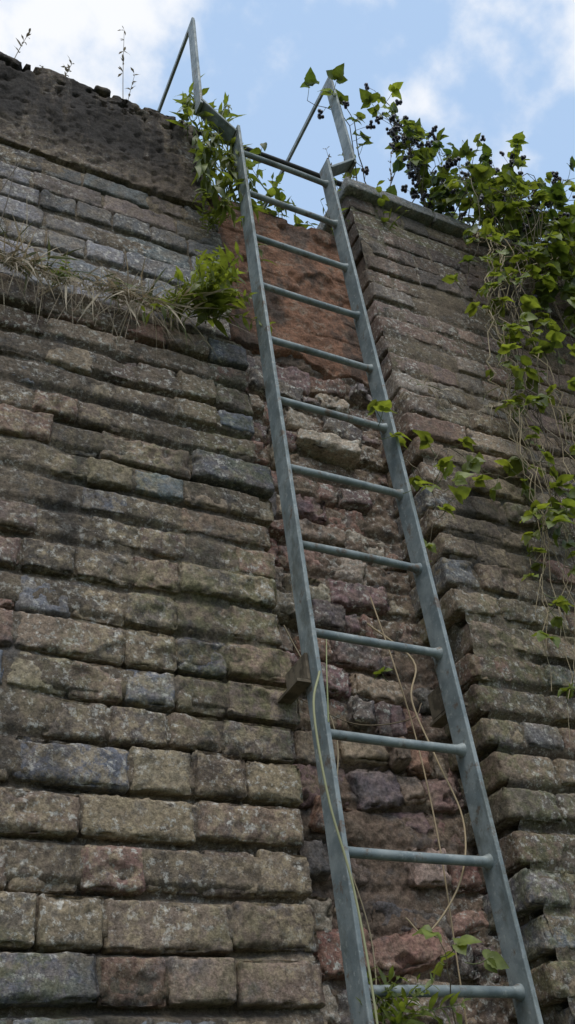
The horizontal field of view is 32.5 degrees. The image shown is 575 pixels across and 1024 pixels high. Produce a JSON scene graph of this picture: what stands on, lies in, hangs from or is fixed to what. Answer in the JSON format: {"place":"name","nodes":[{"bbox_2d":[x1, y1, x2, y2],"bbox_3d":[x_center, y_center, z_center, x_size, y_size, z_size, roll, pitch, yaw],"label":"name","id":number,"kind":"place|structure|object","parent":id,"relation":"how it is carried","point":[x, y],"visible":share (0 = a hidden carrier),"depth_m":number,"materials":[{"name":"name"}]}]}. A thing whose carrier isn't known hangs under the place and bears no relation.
{"place":"outdoors","nodes":[
{"label":"outdoors","id":0,"kind":"place"},
{"bbox_2d":[0,0,574,240],"label":"sky","id":1,"kind":"structure","parent":0,"point":[498,70],"materials":[{"name":"blue"}]},
{"bbox_2d":[208,194,369,388],"bbox_3d":[-0.004,-0.756,3.546,0.760,0.970,0.099,12,-43,-23],"label":"recess clay face","id":2,"kind":"object","parent":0,"point":[311,326],"visible":0.38,"depth_m":3.54},
{"bbox_2d":[246,349,516,1023],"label":"recess mortar","id":3,"kind":"object","parent":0,"point":[387,880],"visible":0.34,"depth_m":2.41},
{"bbox_3d":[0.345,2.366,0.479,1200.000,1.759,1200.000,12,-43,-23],"label":"ground","id":4,"kind":"structure","parent":0,"visible":0},
{"bbox_2d":[246,355,506,1023],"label":"recess bricks","id":5,"kind":"object","parent":4,"relation":"on","point":[346,445],"visible":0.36,"depth_m":2.49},
{"bbox_2d":[215,142,408,235],"bbox_3d":[0.106,-1.236,3.928,0.873,0.330,0.269,12,-43,-23],"label":"wall top weed","id":6,"kind":"object","parent":5,"relation":"on","point":[272,191],"depth_m":3.86,"materials":[{"name":"green plant"}]},
{"bbox_2d":[377,395,574,1023],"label":"bricks","id":7,"kind":"object","parent":4,"relation":"on","point":[532,892],"visible":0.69,"depth_m":2.64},
{"bbox_2d":[393,391,574,441],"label":"ledge fillet","id":8,"kind":"object","parent":7,"relation":"on","point":[401,397],"visible":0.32,"depth_m":3.25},
{"bbox_2d":[411,408,574,1018],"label":"mortar","id":9,"kind":"object","parent":7,"relation":"attached to","point":[506,703],"visible":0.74,"depth_m":2.61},
{"bbox_2d":[402,446,568,1023],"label":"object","id":10,"kind":"object","parent":4,"relation":"on","point":[549,1014],"visible":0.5,"depth_m":2.27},
{"bbox_2d":[340,195,574,440],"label":"parapet bricks","id":11,"kind":"object","parent":10,"relation":"on","point":[383,267],"visible":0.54,"depth_m":3.72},
{"bbox_2d":[349,200,574,426],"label":"parapet mortar","id":12,"kind":"object","parent":11,"relation":"attached to","point":[446,308],"visible":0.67,"depth_m":3.75,"materials":[{"name":"grey stone"}]},
{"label":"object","id":13,"kind":"object","parent":10,"relation":"on","visible":0},
{"bbox_2d":[316,177,434,232],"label":"coping slab","id":14,"kind":"structure","parent":13,"relation":"on","point":[371,195],"depth_m":4.07,"materials":[{"name":"grey stone"}]},
{"bbox_2d":[300,63,574,736],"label":"ivy","id":15,"kind":"object","parent":13,"relation":"on","point":[524,225],"visible":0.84,"depth_m":3.95,"materials":[{"name":"green plant"}]},
{"bbox_2d":[430,212,527,254],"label":"coping slab","id":16,"kind":"structure","parent":13,"relation":"on","point":[449,225],"depth_m":4.19,"materials":[{"name":"grey stone"}]},
{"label":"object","id":17,"kind":"object","parent":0,"visible":0},
{"bbox_2d":[0,53,206,212],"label":"coping band","id":18,"kind":"object","parent":17,"relation":"attached to","point":[62,120],"visible":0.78,"depth_m":3.43,"materials":[{"name":"stone"}]},
{"bbox_2d":[94,85,110,97],"bbox_3d":[-0.684,-1.545,3.636,0.064,0.037,0.045,12,-43,-23],"label":"loose stone","id":19,"kind":"object","parent":18,"relation":"on","point":[103,92],"visible":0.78,"depth_m":3.62,"materials":[{"name":"stone"}]},
{"bbox_2d":[15,26,392,189],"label":"dry stalks","id":20,"kind":"object","parent":18,"relation":"on","point":[120,68],"visible":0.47,"depth_m":4.03,"materials":[{"name":"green plant"}]},
{"bbox_2d":[207,194,218,205],"bbox_3d":[-0.283,-1.139,3.574,0.065,0.043,0.048,12,-43,-23],"label":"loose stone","id":21,"kind":"object","parent":18,"relation":"on","point":[209,200],"visible":0.16,"depth_m":3.56,"materials":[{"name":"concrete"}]},
{"bbox_2d":[198,129,341,186],"bbox_3d":[0.149,-1.352,4.003,1.240,0.034,0.022,12,-43,-23],"label":"ladder top rail","id":22,"kind":"object","parent":18,"relation":"attached to","point":[292,165],"visible":0.2,"depth_m":3.93,"materials":[{"name":"grey metal"}]},
{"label":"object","id":23,"kind":"object","parent":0,"visible":0},
{"bbox_2d":[0,143,228,340],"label":"parapet mortar","id":24,"kind":"object","parent":23,"relation":"on","point":[114,240],"visible":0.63,"depth_m":3.12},
{"bbox_2d":[0,144,230,340],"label":"parapet bricks","id":25,"kind":"object","parent":23,"relation":"on","point":[65,193],"visible":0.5,"depth_m":3.11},
{"bbox_2d":[163,277,192,319],"bbox_3d":[-0.326,-0.620,2.896,0.102,0.109,0.148,-4,-39,-5],"label":"ledge weed","id":26,"kind":"object","parent":25,"relation":"attached to","point":[173,301],"visible":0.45,"depth_m":2.90,"materials":[{"name":"green plant"}]},
{"bbox_2d":[141,242,275,336],"bbox_3d":[-0.236,-0.622,2.843,0.313,0.304,0.357,-21,-41,15],"label":"ledge weed","id":27,"kind":"object","parent":25,"relation":"attached to","point":[216,275],"visible":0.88,"depth_m":2.86,"materials":[{"name":"green plant"}]},
{"bbox_2d":[195,193,236,229],"bbox_3d":[-0.236,-1.037,3.323,0.152,0.158,0.183,-10,-39,2],"label":"ledge weed","id":28,"kind":"object","parent":25,"relation":"attached to","point":[207,216],"visible":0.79,"depth_m":3.33,"materials":[{"name":"green plant"}]},
{"bbox_2d":[196,248,238,285],"bbox_3d":[-0.224,-0.745,3.105,0.178,0.221,0.119,34,-55,-39],"label":"ledge weed","id":29,"kind":"object","parent":25,"relation":"attached to","point":[206,257],"visible":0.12,"depth_m":3.12,"materials":[{"name":"green plant"}]},
{"bbox_2d":[0,277,327,1023],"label":"bricks","id":30,"kind":"object","parent":23,"relation":"attached to","point":[63,974],"visible":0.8,"depth_m":2.00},
{"bbox_2d":[48,252,79,288],"bbox_3d":[-0.626,-0.647,2.721,0.104,0.132,0.116,-12,-39,5],"label":"ledge weed","id":31,"kind":"object","parent":30,"relation":"on","point":[62,274],"visible":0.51,"depth_m":2.73,"materials":[{"name":"green plant"}]},
{"bbox_2d":[0,273,235,343],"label":"ledge fillet","id":32,"kind":"object","parent":30,"relation":"on","point":[76,298],"visible":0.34,"depth_m":2.77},
{"bbox_2d":[0,296,323,1023],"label":"mortar","id":33,"kind":"object","parent":30,"relation":"attached to","point":[26,477],"visible":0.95,"depth_m":2.21,"materials":[{"name":"concrete"}]},
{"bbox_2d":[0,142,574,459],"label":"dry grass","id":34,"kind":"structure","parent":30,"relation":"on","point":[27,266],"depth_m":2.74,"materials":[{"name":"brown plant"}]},
{"bbox_2d":[157,17,543,1023],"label":"metal ladder","id":35,"kind":"object","parent":30,"relation":"attached to","point":[447,705],"visible":0.98,"depth_m":2.32,"materials":[{"name":"metal"}]},
{"bbox_2d":[167,74,275,271],"bbox_3d":[-0.236,-1.175,3.435,0.333,1.125,0.224,12,-43,-23],"label":"ivy","id":36,"kind":"object","parent":35,"relation":"attached to","point":[209,154],"visible":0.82,"depth_m":3.40,"materials":[{"name":"green plant"}]},
{"bbox_2d":[283,596,508,1023],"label":"hanging vine","id":37,"kind":"object","parent":35,"relation":"hanging from","point":[494,961],"visible":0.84,"depth_m":1.93,"materials":[{"name":"green plant"}]},
{"bbox_2d":[356,964,471,1023],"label":"plant","id":38,"kind":"object","parent":35,"relation":"attached to","point":[399,1004],"visible":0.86,"depth_m":1.71,"materials":[{"name":"green plant"}]},
{"bbox_2d":[312,399,535,1023],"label":"climbing tendril","id":39,"kind":"object","parent":35,"relation":"attached to","point":[474,464],"visible":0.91,"depth_m":2.72,"materials":[{"name":"green plant"}]}
]}

